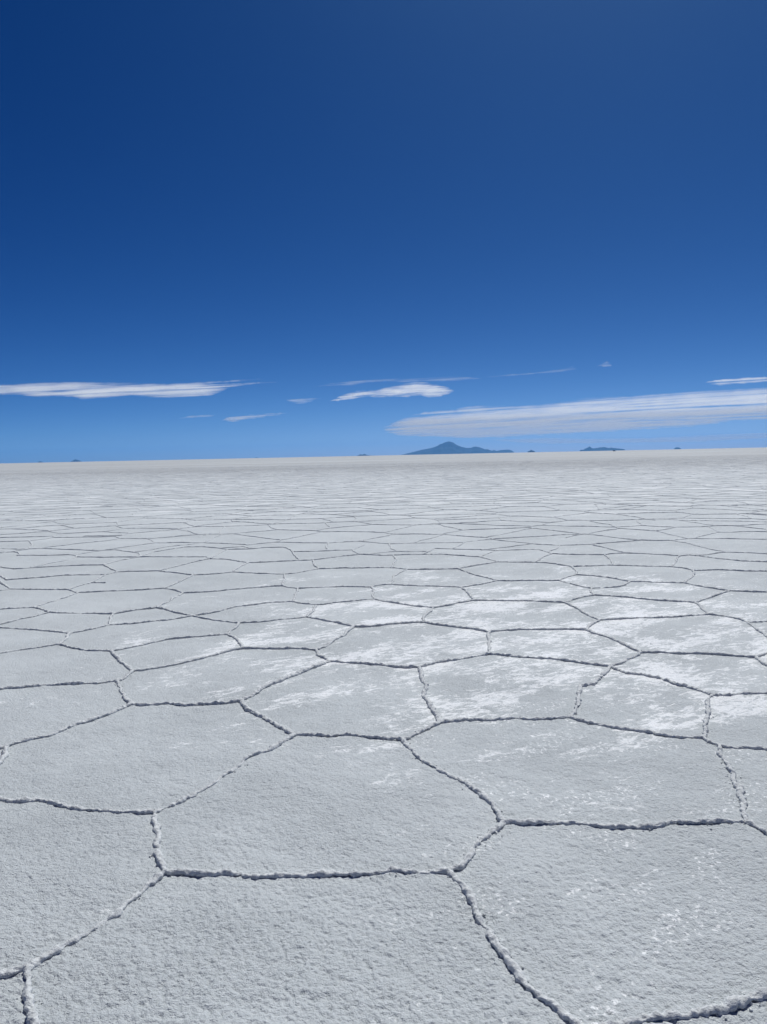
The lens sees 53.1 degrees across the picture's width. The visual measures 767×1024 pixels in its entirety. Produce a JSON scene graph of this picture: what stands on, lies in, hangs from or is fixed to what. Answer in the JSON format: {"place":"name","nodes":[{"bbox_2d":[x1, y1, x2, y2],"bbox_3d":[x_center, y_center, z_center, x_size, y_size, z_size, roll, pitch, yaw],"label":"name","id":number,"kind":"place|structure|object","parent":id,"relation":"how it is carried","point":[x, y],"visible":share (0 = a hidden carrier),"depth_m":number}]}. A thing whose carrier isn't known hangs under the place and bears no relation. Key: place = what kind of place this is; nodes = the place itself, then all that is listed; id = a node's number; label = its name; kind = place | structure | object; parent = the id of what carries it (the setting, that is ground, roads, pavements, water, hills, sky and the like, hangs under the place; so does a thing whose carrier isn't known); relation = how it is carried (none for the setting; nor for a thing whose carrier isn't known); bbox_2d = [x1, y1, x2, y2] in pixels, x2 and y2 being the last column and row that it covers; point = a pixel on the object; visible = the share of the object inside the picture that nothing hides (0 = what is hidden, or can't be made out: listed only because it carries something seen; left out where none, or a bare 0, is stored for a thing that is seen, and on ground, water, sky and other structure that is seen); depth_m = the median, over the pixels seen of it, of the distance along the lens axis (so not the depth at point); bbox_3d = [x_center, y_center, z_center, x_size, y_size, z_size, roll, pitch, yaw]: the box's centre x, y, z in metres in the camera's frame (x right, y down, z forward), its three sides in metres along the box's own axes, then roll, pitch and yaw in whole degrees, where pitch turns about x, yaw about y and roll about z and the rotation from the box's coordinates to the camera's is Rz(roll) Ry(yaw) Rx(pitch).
{"place":"outdoors","nodes":[
{"label":"outdoors","id":0,"kind":"place"},
{"bbox_2d":[0,447,766,1023],"bbox_3d":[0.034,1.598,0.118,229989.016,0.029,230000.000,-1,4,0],"label":"salt flat","id":1,"kind":"structure","parent":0,"point":[592,925],"depth_m":4.17},
{"bbox_2d":[0,454,766,1023],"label":"salt ridges","id":2,"kind":"object","parent":1,"relation":"on","point":[724,1008],"visible":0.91,"depth_m":7.37},
{"bbox_2d":[0,0,766,462],"label":"sky","id":3,"kind":"structure","parent":0,"point":[230,229]},
{"bbox_2d":[403,441,513,454],"bbox_3d":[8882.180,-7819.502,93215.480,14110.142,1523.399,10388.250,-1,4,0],"label":"mountain","id":4,"kind":"structure","parent":0,"point":[448,447],"depth_m":91175.08},
{"bbox_2d":[580,446,624,450],"bbox_3d":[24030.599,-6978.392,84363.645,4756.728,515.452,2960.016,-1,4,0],"label":"island","id":5,"kind":"structure","parent":0,"point":[589,448],"depth_m":83920.05}
]}

